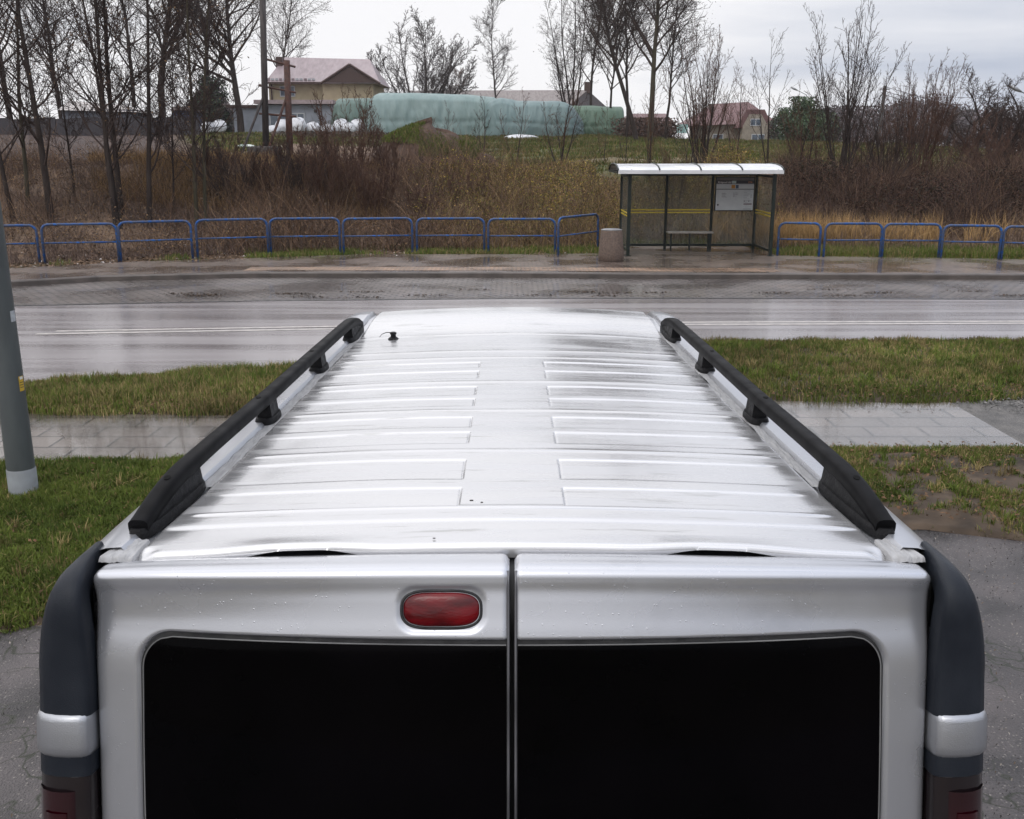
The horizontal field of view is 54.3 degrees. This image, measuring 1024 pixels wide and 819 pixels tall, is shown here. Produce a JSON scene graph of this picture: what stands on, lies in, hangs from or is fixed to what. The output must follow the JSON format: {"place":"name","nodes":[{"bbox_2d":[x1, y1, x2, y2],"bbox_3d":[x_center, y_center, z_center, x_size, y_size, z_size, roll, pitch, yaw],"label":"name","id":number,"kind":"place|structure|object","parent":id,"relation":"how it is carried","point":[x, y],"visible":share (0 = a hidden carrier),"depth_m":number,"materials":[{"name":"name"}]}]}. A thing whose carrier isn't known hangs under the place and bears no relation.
{"place":"outdoors","nodes":[
{"label":"outdoors","id":0,"kind":"place"},
{"bbox_2d":[0,530,1023,818],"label":"parking lot","id":1,"kind":"structure","parent":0,"point":[20,768],"depth_m":5.38,"materials":[{"name":"grey asphalt"}]},
{"bbox_2d":[36,307,987,818],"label":"van","id":2,"kind":"object","parent":1,"relation":"on","point":[512,563],"visible":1,"depth_m":2.07,"materials":[{"name":"silver metal"}]},
{"bbox_2d":[0,401,1023,460],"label":"pavement","id":3,"kind":"structure","parent":0,"point":[828,423],"depth_m":10.27,"materials":[{"name":"grey concrete"}]},
{"bbox_2d":[0,134,1023,267],"bbox_3d":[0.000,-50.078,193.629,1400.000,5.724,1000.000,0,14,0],"label":"ground","id":4,"kind":"structure","parent":0,"point":[144,141],"depth_m":31.49,"materials":[{"name":"brown plant"}]},
{"bbox_2d":[0,201,37,494],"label":"lamp post","id":5,"kind":"object","parent":4,"relation":"on","point":[21,472],"visible":0.77,"depth_m":7.89,"materials":[{"name":"grey metal"}]},
{"bbox_2d":[0,0,48,117],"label":"bare tree","id":6,"kind":"object","parent":4,"relation":"on","point":[14,19],"visible":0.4,"depth_m":89.73,"materials":[{"name":"brown plant"}]},
{"bbox_2d":[0,9,62,221],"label":"bare tree","id":7,"kind":"object","parent":4,"relation":"on","point":[3,176],"visible":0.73,"depth_m":28.06,"materials":[{"name":"brown plant"}]},
{"bbox_2d":[0,0,73,202],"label":"bare tree","id":8,"kind":"object","parent":4,"relation":"on","point":[24,157],"visible":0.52,"depth_m":29.33,"materials":[{"name":"brown plant"}]},
{"bbox_2d":[0,0,91,222],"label":"bare tree","id":9,"kind":"object","parent":4,"relation":"on","point":[38,135],"visible":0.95,"depth_m":27.44,"materials":[{"name":"brown plant"}]},
{"bbox_2d":[0,0,91,118],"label":"bare tree","id":10,"kind":"object","parent":4,"relation":"on","point":[48,25],"visible":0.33,"depth_m":93.85,"materials":[{"name":"brown plant"}]},
{"bbox_2d":[20,0,94,198],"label":"bare tree","id":11,"kind":"object","parent":4,"relation":"on","point":[67,139],"visible":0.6,"depth_m":29.75,"materials":[{"name":"brown plant"}]},
{"bbox_2d":[40,222,119,263],"bbox_3d":[-10.793,-4.050,24.994,1.817,1.226,0.061,-3,15,-11],"label":"barrier","id":12,"kind":"object","parent":4,"relation":"on","point":[64,224],"visible":0.91,"depth_m":24.86,"materials":[{"name":"blue metal"}]},
{"bbox_2d":[19,0,163,215],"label":"bare tree","id":13,"kind":"object","parent":4,"relation":"on","point":[117,168],"visible":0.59,"depth_m":28.79,"materials":[{"name":"brown plant"}]},
{"bbox_2d":[0,450,186,633],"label":"lawn grass","id":14,"kind":"structure","parent":4,"relation":"on","point":[26,607],"depth_m":7.61,"materials":[{"name":"green plant"}]},
{"bbox_2d":[16,0,174,228],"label":"bare tree","id":15,"kind":"object","parent":4,"relation":"on","point":[101,85],"visible":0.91,"depth_m":27.72,"materials":[{"name":"brown plant"}]},
{"bbox_2d":[0,116,199,135],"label":"board fence","id":16,"kind":"object","parent":4,"relation":"on","point":[5,126],"visible":0.2,"depth_m":80.84,"materials":[{"name":"wood"}]},
{"bbox_2d":[58,101,154,118],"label":"white roofed shed","id":17,"kind":"structure","parent":4,"relation":"on","point":[69,111],"depth_m":92.16,"materials":[{"name":"white"}]},
{"bbox_2d":[75,0,173,107],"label":"bare tree","id":18,"kind":"object","parent":4,"relation":"on","point":[127,28],"visible":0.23,"depth_m":99.16,"materials":[{"name":"brown plant"}]},
{"bbox_2d":[63,0,206,226],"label":"bare tree","id":19,"kind":"object","parent":4,"relation":"on","point":[150,139],"visible":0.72,"depth_m":28.26,"materials":[{"name":"brown plant"}]},
{"bbox_2d":[117,220,193,260],"bbox_3d":[-9.072,-4.187,25.464,1.800,1.256,0.062,-5,15,-20],"label":"barrier","id":20,"kind":"object","parent":4,"relation":"on","point":[151,221],"visible":0.95,"depth_m":25.32,"materials":[{"name":"blue metal"}]},
{"bbox_2d":[134,1,201,209],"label":"bare tree","id":21,"kind":"object","parent":4,"relation":"on","point":[171,137],"visible":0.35,"depth_m":29.64,"materials":[{"name":"brown plant"}]},
{"bbox_2d":[127,0,214,115],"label":"bare tree","id":22,"kind":"object","parent":4,"relation":"on","point":[166,36],"visible":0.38,"depth_m":86.71,"materials":[{"name":"brown plant"}]},
{"bbox_2d":[138,0,261,229],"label":"bare tree","id":23,"kind":"object","parent":4,"relation":"on","point":[192,106],"visible":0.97,"depth_m":28.26,"materials":[{"name":"brown plant"}]},
{"bbox_2d":[127,0,279,132],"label":"bare tree","id":24,"kind":"object","parent":4,"relation":"on","point":[239,111],"visible":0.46,"depth_m":93.83,"materials":[{"name":"brown plant"}]},
{"bbox_2d":[176,127,245,180],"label":"thicket shrub","id":25,"kind":"object","parent":4,"relation":"on","point":[216,153],"visible":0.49,"depth_m":32.86,"materials":[{"name":"brown plant"}]},
{"bbox_2d":[193,72,234,132],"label":"evergreen tree","id":26,"kind":"object","parent":4,"relation":"on","point":[225,115],"visible":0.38,"depth_m":98.74,"materials":[{"name":"green plant"}]},
{"bbox_2d":[0,142,455,257],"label":"brown brush","id":27,"kind":"object","parent":4,"relation":"on","point":[101,211],"visible":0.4,"depth_m":28.70,"materials":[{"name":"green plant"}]},
{"bbox_2d":[190,127,268,205],"bbox_3d":[-8.780,-7.465,30.959,2.386,2.554,2.158,0,14,0],"label":"tall shrub","id":28,"kind":"object","parent":4,"relation":"on","point":[223,170],"visible":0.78,"depth_m":31.06,"materials":[{"name":"brown plant"}]},
{"bbox_2d":[194,218,269,257],"bbox_3d":[-7.310,-4.365,26.140,1.857,1.262,0.061,-4,15,-16],"label":"barrier","id":29,"kind":"object","parent":4,"relation":"on","point":[229,219],"visible":0.92,"depth_m":26.01,"materials":[{"name":"blue metal"}]},
{"bbox_2d":[86,145,396,227],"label":"dry weeds","id":30,"kind":"object","parent":4,"relation":"on","point":[168,178],"visible":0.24,"depth_m":31.87,"materials":[{"name":"brown plant"}]},
{"bbox_2d":[241,0,268,153],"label":"tall post","id":31,"kind":"object","parent":4,"relation":"on","point":[264,87],"visible":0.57,"depth_m":41.78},
{"bbox_2d":[0,113,523,255],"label":"thicket canes","id":32,"kind":"object","parent":4,"relation":"on","point":[272,192],"visible":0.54,"depth_m":29.83,"materials":[{"name":"brown plant"}]},
{"bbox_2d":[236,146,295,200],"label":"thicket shrub","id":33,"kind":"object","parent":4,"relation":"on","point":[266,163],"visible":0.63,"depth_m":31.44,"materials":[{"name":"brown plant"}]},
{"bbox_2d":[259,59,296,156],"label":"rusty post","id":34,"kind":"object","parent":4,"relation":"on","point":[287,105],"visible":0.7,"depth_m":42.51,"materials":[{"name":"metal"}]},
{"bbox_2d":[225,100,335,132],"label":"flat roofed annex","id":35,"kind":"object","parent":4,"relation":"on","point":[300,108],"visible":0.23,"depth_m":98.79,"materials":[{"name":"grey"}]},
{"bbox_2d":[235,0,332,66],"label":"bare tree","id":36,"kind":"object","parent":4,"relation":"on","point":[288,34],"visible":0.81,"depth_m":117.71,"materials":[{"name":"brown plant"}]},
{"bbox_2d":[268,134,338,206],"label":"tall shrub","id":37,"kind":"object","parent":4,"relation":"on","point":[295,178],"visible":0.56,"depth_m":31.00,"materials":[{"name":"brown plant"}]},
{"bbox_2d":[268,217,341,254],"bbox_3d":[-5.517,-4.494,26.655,1.882,1.254,0.061,-2,15,-8],"label":"barrier","id":38,"kind":"object","parent":4,"relation":"on","point":[305,218],"visible":0.95,"depth_m":26.54,"materials":[{"name":"blue metal"}]},
{"bbox_2d":[268,57,390,100],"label":"yellow house","id":39,"kind":"structure","parent":4,"relation":"on","point":[326,77],"depth_m":104.97,"materials":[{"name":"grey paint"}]},
{"bbox_2d":[289,122,375,217],"bbox_3d":[-5.721,-7.327,30.555,2.494,2.918,2.492,11,18,35],"label":"thicket shrub","id":40,"kind":"object","parent":4,"relation":"on","point":[333,178],"visible":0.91,"depth_m":30.34,"materials":[{"name":"brown plant"}]},
{"bbox_2d":[308,81,384,189],"bbox_3d":[-5.328,-8.700,32.375,2.483,3.636,1.816,-3,15,-11],"label":"tall shrub","id":41,"kind":"object","parent":4,"relation":"on","point":[363,129],"visible":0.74,"depth_m":32.18,"materials":[{"name":"brown plant"}]},
{"bbox_2d":[331,98,370,125],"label":"covered stack","id":42,"kind":"object","parent":4,"relation":"on","point":[338,111],"visible":0.41,"depth_m":92.03,"materials":[{"name":"green plastic"}]},
{"bbox_2d":[330,144,404,221],"bbox_3d":[-4.377,-6.936,30.699,1.610,2.410,2.302,10,18,34],"label":"thicket shrub","id":43,"kind":"object","parent":4,"relation":"on","point":[365,187],"visible":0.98,"depth_m":30.46,"materials":[{"name":"brown plant"}]},
{"bbox_2d":[342,217,413,253],"bbox_3d":[-3.611,-4.554,26.923,1.906,1.236,0.061,-2,15,-8],"label":"barrier","id":44,"kind":"object","parent":4,"relation":"on","point":[378,218],"visible":0.91,"depth_m":26.81,"materials":[{"name":"blue metal"}]},
{"bbox_2d":[366,117,413,190],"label":"tall shrub","id":45,"kind":"object","parent":4,"relation":"on","point":[386,156],"visible":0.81,"depth_m":33.24,"materials":[{"name":"brown plant"}]},
{"bbox_2d":[366,5,480,94],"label":"round bare tree","id":46,"kind":"object","parent":4,"relation":"on","point":[426,76],"visible":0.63,"depth_m":118.68,"materials":[{"name":"brown plant"}]},
{"bbox_2d":[366,93,495,135],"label":"covered stack","id":47,"kind":"object","parent":4,"relation":"on","point":[393,110],"visible":0.7,"depth_m":84.49,"materials":[{"name":"teal plastic"}]},
{"bbox_2d":[368,117,497,167],"bbox_3d":[-3.120,-10.475,39.688,5.274,2.228,3.177,0,14,0],"label":"soil mound","id":48,"kind":"object","parent":4,"relation":"on","point":[415,134],"visible":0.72,"depth_m":38.84,"materials":[{"name":"green soil"}]},
{"bbox_2d":[415,217,484,252],"bbox_3d":[-1.666,-4.600,27.127,1.890,1.223,0.061,-1,15,-4],"label":"barrier","id":49,"kind":"object","parent":4,"relation":"on","point":[449,218],"visible":0.91,"depth_m":27.00,"materials":[{"name":"blue metal"}]},
{"bbox_2d":[470,0,517,98],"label":"slender bare tree","id":50,"kind":"object","parent":4,"relation":"on","point":[490,27],"visible":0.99,"depth_m":110.59,"materials":[{"name":"brown plant"}]},
{"bbox_2d":[410,82,605,106],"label":"long barn","id":51,"kind":"structure","parent":4,"relation":"on","point":[538,95],"depth_m":124.54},
{"bbox_2d":[0,157,1023,264],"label":"dead undergrowth","id":52,"kind":"object","parent":4,"relation":"on","point":[1019,234],"visible":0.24,"depth_m":29.59,"materials":[{"name":"brown plant"}]},
{"bbox_2d":[8,237,1021,268],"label":"leaf litter","id":53,"kind":"object","parent":4,"relation":"on","point":[100,260],"visible":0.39,"depth_m":25.91,"materials":[{"name":"brown plant"}]},
{"bbox_2d":[487,218,555,252],"bbox_3d":[0.265,-4.578,27.060,1.874,1.214,0.061,0,14,0],"label":"barrier","id":54,"kind":"object","parent":4,"relation":"on","point":[489,235],"visible":0.96,"depth_m":27.01,"materials":[{"name":"blue metal"}]},
{"bbox_2d":[484,98,583,136],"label":"covered stack","id":55,"kind":"object","parent":4,"relation":"on","point":[533,111],"visible":0.76,"depth_m":82.61,"materials":[{"name":"teal plastic"}]},
{"bbox_2d":[541,76,585,162],"bbox_3d":[1.825,-10.598,37.366,1.190,3.680,1.779,-10,18,-34],"label":"sapling","id":56,"kind":"object","parent":4,"relation":"on","point":[565,129],"visible":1,"depth_m":37.46,"materials":[{"name":"brown plant"}]},
{"bbox_2d":[533,0,600,105],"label":"tall bare tree","id":57,"kind":"object","parent":4,"relation":"on","point":[559,73],"visible":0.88,"depth_m":94.67,"materials":[{"name":"brown plant"}]},
{"bbox_2d":[559,0,631,105],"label":"tall bare tree","id":58,"kind":"object","parent":4,"relation":"on","point":[592,69],"visible":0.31,"depth_m":91.60,"materials":[{"name":"brown plant"}]},
{"bbox_2d":[184,130,1011,190],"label":"field grass","id":59,"kind":"structure","parent":4,"relation":"on","point":[592,144],"depth_m":62.65,"materials":[{"name":"plant"}]},
{"bbox_2d":[401,128,795,246],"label":"bank canes","id":60,"kind":"object","parent":4,"relation":"on","point":[563,230],"visible":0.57,"depth_m":31.34,"materials":[{"name":"brown plant"}]},
{"bbox_2d":[573,106,624,134],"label":"covered stack","id":61,"kind":"object","parent":4,"relation":"on","point":[592,111],"visible":0.53,"depth_m":87.45,"materials":[{"name":"green plastic"}]},
{"bbox_2d":[571,0,662,107],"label":"tall bare tree","id":62,"kind":"object","parent":4,"relation":"on","point":[601,61],"visible":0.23,"depth_m":86.66,"materials":[{"name":"brown plant"}]},
{"bbox_2d":[559,0,675,139],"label":"tall bare tree","id":63,"kind":"object","parent":4,"relation":"on","point":[601,7],"visible":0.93,"depth_m":73.58,"materials":[{"name":"brown plant"}]},
{"bbox_2d":[582,0,669,136],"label":"tall bare tree","id":64,"kind":"object","parent":4,"relation":"on","point":[626,72],"visible":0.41,"depth_m":80.32,"materials":[{"name":"brown plant"}]},
{"bbox_2d":[603,116,686,138],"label":"hedge bush","id":65,"kind":"object","parent":4,"relation":"on","point":[644,128],"visible":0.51,"depth_m":83.38,"materials":[{"name":"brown plant"}]},
{"bbox_2d":[576,0,715,139],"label":"tall bare tree","id":66,"kind":"object","parent":4,"relation":"on","point":[653,51],"visible":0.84,"depth_m":71.25,"materials":[{"name":"brown plant"}]},
{"bbox_2d":[643,132,699,214],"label":"tall shrub","id":67,"kind":"object","parent":4,"relation":"on","point":[673,179],"visible":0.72,"depth_m":33.06,"materials":[{"name":"brown plant"}]},
{"bbox_2d":[645,0,719,138],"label":"tall bare tree","id":68,"kind":"object","parent":4,"relation":"on","point":[681,62],"visible":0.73,"depth_m":79.73,"materials":[{"name":"brown plant"}]},
{"bbox_2d":[658,13,740,163],"bbox_3d":[6.991,-11.596,36.971,3.373,5.865,2.152,-9,17,-31],"label":"tall shrub","id":69,"kind":"object","parent":4,"relation":"on","point":[692,127],"visible":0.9,"depth_m":36.92,"materials":[{"name":"brown plant"}]},
{"bbox_2d":[674,102,774,139],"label":"red roofed house","id":70,"kind":"structure","parent":4,"relation":"on","point":[748,132],"depth_m":134.23,"materials":[{"name":"red tile"}]},
{"bbox_2d":[717,59,753,157],"bbox_3d":[8.014,-10.573,36.062,1.214,3.985,1.080,-9,17,-32],"label":"sapling","id":71,"kind":"object","parent":4,"relation":"on","point":[740,114],"visible":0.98,"depth_m":36.02,"materials":[{"name":"brown plant"}]},
{"bbox_2d":[743,27,803,162],"bbox_3d":[9.021,-10.751,35.082,1.814,5.026,1.832,-12,19,-39],"label":"sapling","id":72,"kind":"object","parent":4,"relation":"on","point":[769,114],"visible":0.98,"depth_m":35.23,"materials":[{"name":"brown plant"}]},
{"bbox_2d":[772,96,833,141],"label":"domed tree","id":73,"kind":"object","parent":4,"relation":"on","point":[804,104],"visible":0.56,"depth_m":90.41,"materials":[{"name":"green plant"}]},
{"bbox_2d":[778,110,843,172],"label":"thicket shrub","id":74,"kind":"object","parent":4,"relation":"on","point":[810,145],"visible":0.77,"depth_m":34.54,"materials":[{"name":"plant"}]},
{"bbox_2d":[822,222,882,256],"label":"barrier","id":75,"kind":"object","parent":4,"relation":"on","point":[852,223],"visible":0.91,"depth_m":25.95,"materials":[{"name":"metal"}]},
{"bbox_2d":[803,0,911,176],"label":"tall shrub","id":76,"kind":"object","parent":4,"relation":"on","point":[847,137],"visible":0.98,"depth_m":33.45,"materials":[{"name":"brown plant"}]},
{"bbox_2d":[746,124,1023,238],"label":"bramble canes","id":77,"kind":"object","parent":4,"relation":"on","point":[981,163],"visible":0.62,"depth_m":31.43,"materials":[{"name":"brown twig bark"}]},
{"bbox_2d":[852,97,928,181],"bbox_3d":[12.918,-9.130,34.392,2.531,3.080,2.119,6,16,21],"label":"tall shrub","id":78,"kind":"object","parent":4,"relation":"on","point":[896,149],"visible":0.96,"depth_m":33.98,"materials":[{"name":"brown plant"}]},
{"bbox_2d":[780,156,1023,222],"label":"bramble","id":79,"kind":"object","parent":4,"relation":"on","point":[939,186],"visible":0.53,"depth_m":31.42,"materials":[{"name":"brown twig bark"}]},
{"bbox_2d":[871,96,934,142],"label":"distant tree","id":80,"kind":"object","parent":4,"relation":"on","point":[889,108],"visible":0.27,"depth_m":166.40,"materials":[{"name":"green plant"}]},
{"bbox_2d":[881,48,969,178],"bbox_3d":[15.423,-10.678,36.790,3.302,4.825,2.802,-8,17,-30],"label":"tall shrub","id":81,"kind":"object","parent":4,"relation":"on","point":[932,109],"visible":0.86,"depth_m":36.21,"materials":[{"name":"brown plant"}]},
{"bbox_2d":[912,104,1004,176],"bbox_3d":[16.630,-10.047,37.700,3.137,3.118,2.566,6,16,21],"label":"thicket shrub","id":82,"kind":"object","parent":4,"relation":"on","point":[968,138],"visible":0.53,"depth_m":37.67,"materials":[{"name":"brown plant"}]},
{"bbox_2d":[940,224,1002,258],"bbox_3d":[11.789,-4.177,25.657,1.466,1.141,0.061,3,15,10],"label":"barrier","id":83,"kind":"object","parent":4,"relation":"on","point":[969,225],"visible":0.94,"depth_m":25.56,"materials":[{"name":"metal"}]},
{"bbox_2d":[928,63,1023,170],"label":"gnarled tree","id":84,"kind":"object","parent":4,"relation":"on","point":[1019,116],"visible":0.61,"depth_m":40.56,"materials":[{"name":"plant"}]},
{"bbox_2d":[956,122,1018,171],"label":"thicket shrub","id":85,"kind":"object","parent":4,"relation":"on","point":[993,148],"visible":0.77,"depth_m":35.54,"materials":[{"name":"brown plant"}]},
{"bbox_2d":[0,450,1023,632],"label":"verge","id":86,"kind":"structure","parent":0,"point":[958,524],"depth_m":7.92,"materials":[{"name":"green plant"}]},
{"bbox_2d":[10,382,1023,592],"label":"verge leaves","id":87,"kind":"object","parent":86,"relation":"on","point":[932,491],"visible":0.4,"depth_m":8.87,"materials":[{"name":"brown plant"}]},
{"bbox_2d":[828,441,1023,538],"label":"patchy grass","id":88,"kind":"structure","parent":86,"relation":"on","point":[867,467],"depth_m":8.63,"materials":[{"name":"green plant"}]},
{"bbox_2d":[0,0,1023,145],"label":"sky","id":89,"kind":"structure","parent":0,"point":[989,33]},
{"bbox_2d":[10,246,1023,279],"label":"pavement","id":90,"kind":"structure","parent":0,"point":[695,257],"depth_m":24.63,"materials":[{"name":"grey concrete"}]},
{"bbox_2d":[243,267,779,271],"bbox_3d":[-0.030,-3.301,23.450,12.417,0.001,0.897,0,15,1],"label":"tactile strip","id":91,"kind":"object","parent":90,"relation":"on","point":[537,269],"visible":1,"depth_m":23.55,"materials":[{"name":"grey concrete"}]},
{"bbox_2d":[598,228,623,261],"bbox_3d":[2.507,-4.163,25.214,0.650,0.794,0.650,0,14,0],"label":"litter bin","id":92,"kind":"object","parent":90,"relation":"on","point":[611,248],"visible":1,"depth_m":24.98,"materials":[{"name":"concrete"}]},
{"bbox_2d":[608,163,784,255],"bbox_3d":[4.844,-5.452,27.028,4.287,2.383,2.548,0,14,0],"label":"bus shelter","id":93,"kind":"object","parent":90,"relation":"on","point":[734,193],"visible":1,"depth_m":27.74,"materials":[{"name":"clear glass"}]},
{"bbox_2d":[12,278,1023,304],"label":"bus bay","id":94,"kind":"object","parent":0,"point":[233,289],"visible":0.98,"depth_m":20.86,"materials":[{"name":"grey asphalt"}]},
{"bbox_2d":[11,272,1023,286],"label":"kerb","id":95,"kind":"structure","parent":94,"relation":"on","point":[617,275],"depth_m":22.57,"materials":[{"name":"concrete"}]},
{"bbox_2d":[14,298,1023,380],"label":"road","id":96,"kind":"structure","parent":0,"point":[43,356],"depth_m":16.87,"materials":[{"name":"grey asphalt"}]},
{"bbox_2d":[14,298,972,305],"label":"seam kerb","id":97,"kind":"structure","parent":96,"relation":"on","point":[467,298],"depth_m":19.43,"materials":[{"name":"grey concrete"}]},
{"bbox_2d":[34,323,1023,334],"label":"road marking","id":98,"kind":"object","parent":96,"relation":"on","point":[685,324],"visible":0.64,"depth_m":16.64,"materials":[{"name":"paint"}]},
{"bbox_2d":[54,321,1023,331],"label":"road marking","id":99,"kind":"object","parent":96,"relation":"on","point":[683,322],"visible":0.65,"depth_m":16.84,"materials":[{"name":"paint"}]},
{"bbox_2d":[24,332,1023,416],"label":"roadside verge","id":100,"kind":"structure","parent":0,"point":[878,400],"depth_m":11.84,"materials":[{"name":"green plant"}]},
{"bbox_2d":[49,235,1023,265],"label":"grass strip","id":101,"kind":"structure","parent":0,"point":[923,251],"depth_m":26.93,"materials":[{"name":"green plant"}]},
{"bbox_2d":[693,203,1023,249],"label":"dry grass","id":102,"kind":"structure","parent":0,"point":[801,231],"depth_m":28.40,"materials":[{"name":"beige plant"}]},
{"bbox_2d":[952,400,1023,443],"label":"gravel shoulder","id":103,"kind":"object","parent":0,"point":[1007,422],"visible":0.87,"depth_m":10.86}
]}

